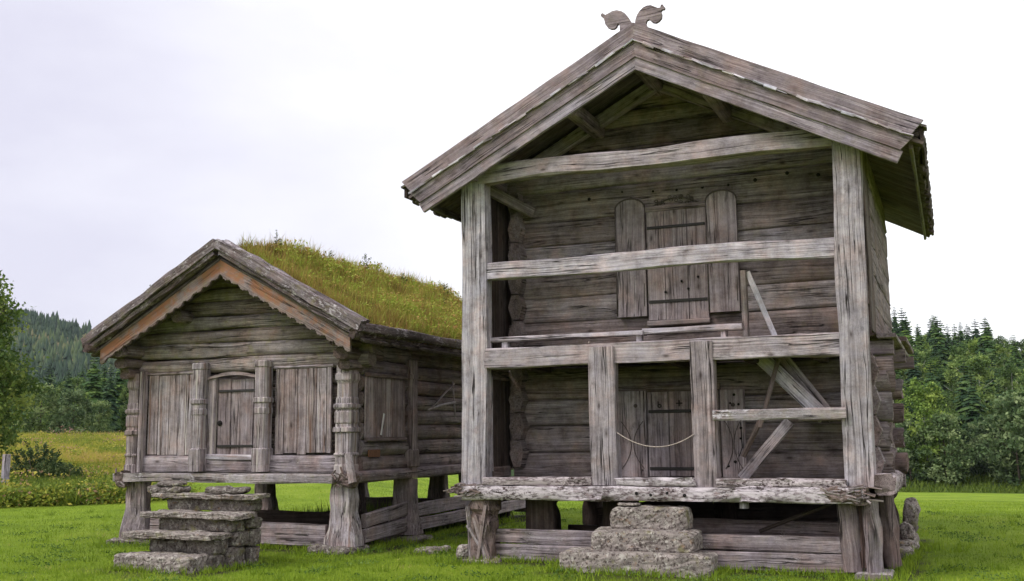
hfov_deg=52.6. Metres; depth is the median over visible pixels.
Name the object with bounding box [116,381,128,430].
birch tree
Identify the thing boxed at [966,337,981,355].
birch tree
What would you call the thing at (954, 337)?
spruce tree
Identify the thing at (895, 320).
spruce tree
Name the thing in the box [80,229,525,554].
turf roofed storehouse
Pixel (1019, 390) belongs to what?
birch tree
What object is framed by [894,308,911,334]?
spruce tree
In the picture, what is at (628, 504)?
flat stone
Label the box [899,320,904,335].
spruce tree
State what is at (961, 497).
ground
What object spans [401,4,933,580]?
tall storehouse
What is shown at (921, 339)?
spruce tree
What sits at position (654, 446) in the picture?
rope
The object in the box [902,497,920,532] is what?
boulder
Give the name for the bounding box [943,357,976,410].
birch tree
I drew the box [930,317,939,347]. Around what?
spruce tree
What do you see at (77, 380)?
birch tree
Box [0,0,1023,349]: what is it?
sky
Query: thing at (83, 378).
spruce tree
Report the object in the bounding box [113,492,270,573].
stone steps
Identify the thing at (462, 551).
boulder
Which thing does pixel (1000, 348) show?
birch tree
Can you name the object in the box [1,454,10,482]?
fence post
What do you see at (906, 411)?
birch tree
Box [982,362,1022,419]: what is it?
birch tree
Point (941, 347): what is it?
spruce tree
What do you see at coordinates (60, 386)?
birch tree
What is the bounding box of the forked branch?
[427,381,455,416]
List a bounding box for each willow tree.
[15,382,62,433]
[46,388,102,434]
[84,400,116,433]
[895,417,935,481]
[913,411,982,485]
[956,420,1003,475]
[968,391,1023,485]
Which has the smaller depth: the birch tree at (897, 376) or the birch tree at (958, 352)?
the birch tree at (897, 376)
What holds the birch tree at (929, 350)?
on the ground at (961, 497)
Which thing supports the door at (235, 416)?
in the turf roofed storehouse at (267, 367)
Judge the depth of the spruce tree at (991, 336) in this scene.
172.78 m
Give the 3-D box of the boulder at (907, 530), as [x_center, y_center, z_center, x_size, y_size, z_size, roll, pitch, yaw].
[6.235,3.807,16.387,0.266,0.300,0.471,-4,-9,23]
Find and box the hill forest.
[0,306,128,388]
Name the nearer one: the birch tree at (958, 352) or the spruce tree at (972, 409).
the spruce tree at (972, 409)
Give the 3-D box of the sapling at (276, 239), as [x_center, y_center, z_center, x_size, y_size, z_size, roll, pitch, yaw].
[-4.400,-0.901,19.248,0.209,0.508,0.209,-4,-9,23]
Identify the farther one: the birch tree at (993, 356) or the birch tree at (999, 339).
the birch tree at (999, 339)
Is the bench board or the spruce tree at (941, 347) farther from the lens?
the spruce tree at (941, 347)
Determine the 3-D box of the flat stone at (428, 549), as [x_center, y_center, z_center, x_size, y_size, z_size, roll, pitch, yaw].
[-1.302,4.199,16.706,0.606,0.159,0.538,-4,-9,23]
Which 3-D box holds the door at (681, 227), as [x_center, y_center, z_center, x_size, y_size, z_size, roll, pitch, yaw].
[2.495,-0.396,15.647,0.927,1.673,0.069,-4,-9,23]
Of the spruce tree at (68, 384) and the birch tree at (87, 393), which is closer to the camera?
the birch tree at (87, 393)
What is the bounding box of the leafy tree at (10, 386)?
[0,270,50,462]
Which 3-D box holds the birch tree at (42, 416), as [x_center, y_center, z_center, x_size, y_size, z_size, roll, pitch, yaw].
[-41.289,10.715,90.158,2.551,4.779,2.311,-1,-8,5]
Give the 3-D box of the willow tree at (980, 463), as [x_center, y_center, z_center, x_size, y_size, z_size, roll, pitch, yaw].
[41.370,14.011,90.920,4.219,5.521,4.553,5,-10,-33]
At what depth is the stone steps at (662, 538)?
13.74 m
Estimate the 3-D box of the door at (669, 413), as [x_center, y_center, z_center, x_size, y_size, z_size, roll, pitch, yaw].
[2.539,2.113,15.284,1.087,1.243,0.068,-4,-9,23]
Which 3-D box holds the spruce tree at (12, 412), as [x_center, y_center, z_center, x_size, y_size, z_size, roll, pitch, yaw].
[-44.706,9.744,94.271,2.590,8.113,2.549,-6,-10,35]
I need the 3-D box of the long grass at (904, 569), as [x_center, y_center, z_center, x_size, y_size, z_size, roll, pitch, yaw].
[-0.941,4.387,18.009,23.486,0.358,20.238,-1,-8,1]
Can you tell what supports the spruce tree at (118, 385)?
on the ground at (961, 497)
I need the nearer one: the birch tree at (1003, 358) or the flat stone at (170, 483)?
the flat stone at (170, 483)
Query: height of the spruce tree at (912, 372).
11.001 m
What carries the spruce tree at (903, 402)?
on the ground at (961, 497)
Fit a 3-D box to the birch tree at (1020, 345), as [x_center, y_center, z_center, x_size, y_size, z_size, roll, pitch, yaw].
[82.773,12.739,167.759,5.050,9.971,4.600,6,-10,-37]
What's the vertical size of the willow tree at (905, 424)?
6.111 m
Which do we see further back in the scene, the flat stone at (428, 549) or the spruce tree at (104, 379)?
the spruce tree at (104, 379)
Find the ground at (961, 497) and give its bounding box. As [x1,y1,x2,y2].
[0,457,1023,580]
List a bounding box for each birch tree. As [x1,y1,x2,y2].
[30,393,49,429]
[45,378,79,419]
[70,389,91,431]
[71,376,82,390]
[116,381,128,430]
[121,392,128,426]
[894,383,914,419]
[895,374,904,400]
[899,343,924,389]
[901,375,957,473]
[902,349,941,393]
[920,359,947,389]
[921,332,928,340]
[921,387,968,467]
[922,341,928,348]
[923,346,937,357]
[924,356,950,390]
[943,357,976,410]
[946,374,977,415]
[947,343,984,388]
[953,351,1000,434]
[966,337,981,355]
[981,353,1017,394]
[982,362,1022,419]
[983,351,1001,376]
[992,344,1009,366]
[993,335,1010,344]
[993,385,1023,473]
[997,341,1012,365]
[1008,339,1023,362]
[1016,369,1023,448]
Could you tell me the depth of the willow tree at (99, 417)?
81.03 m
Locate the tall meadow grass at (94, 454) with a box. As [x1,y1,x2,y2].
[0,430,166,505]
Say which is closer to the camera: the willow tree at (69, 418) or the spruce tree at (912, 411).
the willow tree at (69, 418)
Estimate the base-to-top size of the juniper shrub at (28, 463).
1.662 m
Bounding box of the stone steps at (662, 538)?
[559,505,717,578]
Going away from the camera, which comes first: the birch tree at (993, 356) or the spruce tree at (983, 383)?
the spruce tree at (983, 383)
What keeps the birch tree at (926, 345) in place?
on the ground at (961, 497)
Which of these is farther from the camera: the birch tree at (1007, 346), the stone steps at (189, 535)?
the birch tree at (1007, 346)
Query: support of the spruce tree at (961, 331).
on the ground at (961, 497)
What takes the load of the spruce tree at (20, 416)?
on the ground at (961, 497)
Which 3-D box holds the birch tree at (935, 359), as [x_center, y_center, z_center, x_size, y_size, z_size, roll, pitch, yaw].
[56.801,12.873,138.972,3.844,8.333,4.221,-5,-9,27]
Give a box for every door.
[216,378,254,454]
[646,207,709,320]
[647,390,720,475]
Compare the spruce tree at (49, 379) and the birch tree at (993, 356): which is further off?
the spruce tree at (49, 379)
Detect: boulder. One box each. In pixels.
[456,544,468,559]
[899,522,914,539]
[900,546,913,558]
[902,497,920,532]
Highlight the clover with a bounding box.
[0,508,1023,580]
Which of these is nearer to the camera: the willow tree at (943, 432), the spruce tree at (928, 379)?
the willow tree at (943, 432)
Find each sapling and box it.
[274,230,281,246]
[359,253,371,268]
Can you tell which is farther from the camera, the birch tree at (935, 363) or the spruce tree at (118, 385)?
the birch tree at (935, 363)
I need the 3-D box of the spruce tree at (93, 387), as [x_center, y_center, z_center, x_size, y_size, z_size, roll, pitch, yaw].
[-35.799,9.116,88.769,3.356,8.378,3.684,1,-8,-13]
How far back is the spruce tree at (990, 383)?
116.14 m
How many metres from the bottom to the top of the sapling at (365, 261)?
0.573 m
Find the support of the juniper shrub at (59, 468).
on the ground at (961, 497)
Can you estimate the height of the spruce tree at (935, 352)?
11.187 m
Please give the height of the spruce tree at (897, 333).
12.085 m
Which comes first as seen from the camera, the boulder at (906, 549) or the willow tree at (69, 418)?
the boulder at (906, 549)
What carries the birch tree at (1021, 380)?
on the ground at (961, 497)
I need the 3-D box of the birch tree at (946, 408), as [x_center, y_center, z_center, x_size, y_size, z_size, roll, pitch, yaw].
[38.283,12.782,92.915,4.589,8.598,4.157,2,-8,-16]
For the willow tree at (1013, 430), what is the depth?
85.41 m
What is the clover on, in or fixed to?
on the ground at (961, 497)
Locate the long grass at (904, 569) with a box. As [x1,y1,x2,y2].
[0,504,1023,580]
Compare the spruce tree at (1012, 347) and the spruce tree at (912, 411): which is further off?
the spruce tree at (1012, 347)
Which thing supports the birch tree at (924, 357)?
on the ground at (961, 497)
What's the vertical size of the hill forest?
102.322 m
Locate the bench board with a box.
[490,323,744,347]
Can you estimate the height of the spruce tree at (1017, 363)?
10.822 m
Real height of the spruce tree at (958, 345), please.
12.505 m
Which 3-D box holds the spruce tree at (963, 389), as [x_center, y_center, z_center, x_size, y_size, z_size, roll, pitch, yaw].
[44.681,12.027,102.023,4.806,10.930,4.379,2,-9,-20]
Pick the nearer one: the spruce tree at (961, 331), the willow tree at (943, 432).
the willow tree at (943, 432)
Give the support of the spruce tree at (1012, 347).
on the ground at (961, 497)
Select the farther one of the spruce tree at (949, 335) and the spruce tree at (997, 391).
the spruce tree at (949, 335)
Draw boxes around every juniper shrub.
[10,439,67,477]
[31,459,82,478]
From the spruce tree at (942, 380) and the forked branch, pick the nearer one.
the forked branch
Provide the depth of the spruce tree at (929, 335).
182.50 m
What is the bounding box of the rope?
[616,432,693,446]
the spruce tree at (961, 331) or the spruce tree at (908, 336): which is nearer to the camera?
the spruce tree at (908, 336)
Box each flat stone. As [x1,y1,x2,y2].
[147,484,190,493]
[156,480,186,486]
[205,485,250,494]
[415,545,450,553]
[617,502,640,505]
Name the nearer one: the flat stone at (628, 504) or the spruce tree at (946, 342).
the flat stone at (628, 504)
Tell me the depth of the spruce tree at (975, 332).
192.67 m
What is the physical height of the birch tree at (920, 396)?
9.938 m
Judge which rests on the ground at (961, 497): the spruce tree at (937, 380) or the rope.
the spruce tree at (937, 380)
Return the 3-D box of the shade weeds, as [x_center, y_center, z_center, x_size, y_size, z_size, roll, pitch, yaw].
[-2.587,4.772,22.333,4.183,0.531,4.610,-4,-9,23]
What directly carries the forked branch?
hanging from the turf roofed storehouse at (267, 367)
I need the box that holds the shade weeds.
[264,497,513,532]
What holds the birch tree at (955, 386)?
on the ground at (961, 497)
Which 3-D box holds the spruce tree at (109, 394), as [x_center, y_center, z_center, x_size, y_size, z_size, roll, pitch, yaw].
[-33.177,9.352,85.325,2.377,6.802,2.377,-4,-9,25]
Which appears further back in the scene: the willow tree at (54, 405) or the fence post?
the willow tree at (54, 405)
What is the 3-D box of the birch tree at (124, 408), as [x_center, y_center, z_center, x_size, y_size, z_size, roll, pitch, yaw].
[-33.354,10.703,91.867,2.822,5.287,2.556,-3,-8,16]
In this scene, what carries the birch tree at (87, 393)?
on the ground at (961, 497)
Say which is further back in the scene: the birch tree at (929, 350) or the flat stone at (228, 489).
the birch tree at (929, 350)
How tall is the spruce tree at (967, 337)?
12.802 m
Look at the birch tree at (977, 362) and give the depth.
111.34 m
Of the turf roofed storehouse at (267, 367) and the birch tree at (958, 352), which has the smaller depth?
the turf roofed storehouse at (267, 367)
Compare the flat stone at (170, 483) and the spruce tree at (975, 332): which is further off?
the spruce tree at (975, 332)
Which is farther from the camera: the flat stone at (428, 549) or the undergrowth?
the undergrowth
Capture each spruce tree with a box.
[7,356,28,430]
[14,392,33,433]
[43,364,56,410]
[49,370,75,433]
[79,356,104,432]
[80,369,86,384]
[93,367,120,432]
[100,365,107,391]
[111,369,127,433]
[891,307,900,332]
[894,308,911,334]
[894,323,901,335]
[897,377,908,414]
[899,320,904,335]
[900,317,917,377]
[905,349,924,410]
[906,400,923,439]
[913,328,924,351]
[914,324,924,345]
[923,356,939,424]
[925,319,932,345]
[929,317,949,371]
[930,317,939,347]
[930,336,949,394]
[932,367,940,385]
[936,357,952,404]
[937,321,951,367]
[944,324,952,344]
[950,324,960,348]
[952,330,964,389]
[953,358,982,444]
[957,322,964,339]
[958,369,994,469]
[963,323,970,342]
[971,319,980,338]
[975,318,997,366]
[977,337,988,367]
[978,365,987,394]
[983,355,1002,420]
[986,327,1001,364]
[992,384,1013,455]
[1009,335,1021,366]
[1009,341,1023,366]
[1012,347,1022,381]
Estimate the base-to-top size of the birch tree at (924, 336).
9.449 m
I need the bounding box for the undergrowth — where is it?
[899,459,1023,492]
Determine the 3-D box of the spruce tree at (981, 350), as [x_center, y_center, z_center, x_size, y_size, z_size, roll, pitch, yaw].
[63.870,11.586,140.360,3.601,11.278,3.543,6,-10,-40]
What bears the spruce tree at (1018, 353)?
on the ground at (961, 497)
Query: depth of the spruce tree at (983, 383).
130.69 m
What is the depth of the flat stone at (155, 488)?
15.92 m
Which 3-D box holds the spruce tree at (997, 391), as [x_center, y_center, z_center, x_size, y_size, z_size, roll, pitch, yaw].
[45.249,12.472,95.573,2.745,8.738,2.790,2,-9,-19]
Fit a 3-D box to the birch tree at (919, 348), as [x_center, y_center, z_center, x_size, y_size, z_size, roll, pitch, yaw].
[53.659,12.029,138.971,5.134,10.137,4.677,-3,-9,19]
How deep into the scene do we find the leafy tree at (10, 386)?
39.94 m
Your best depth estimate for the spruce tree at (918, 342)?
160.88 m

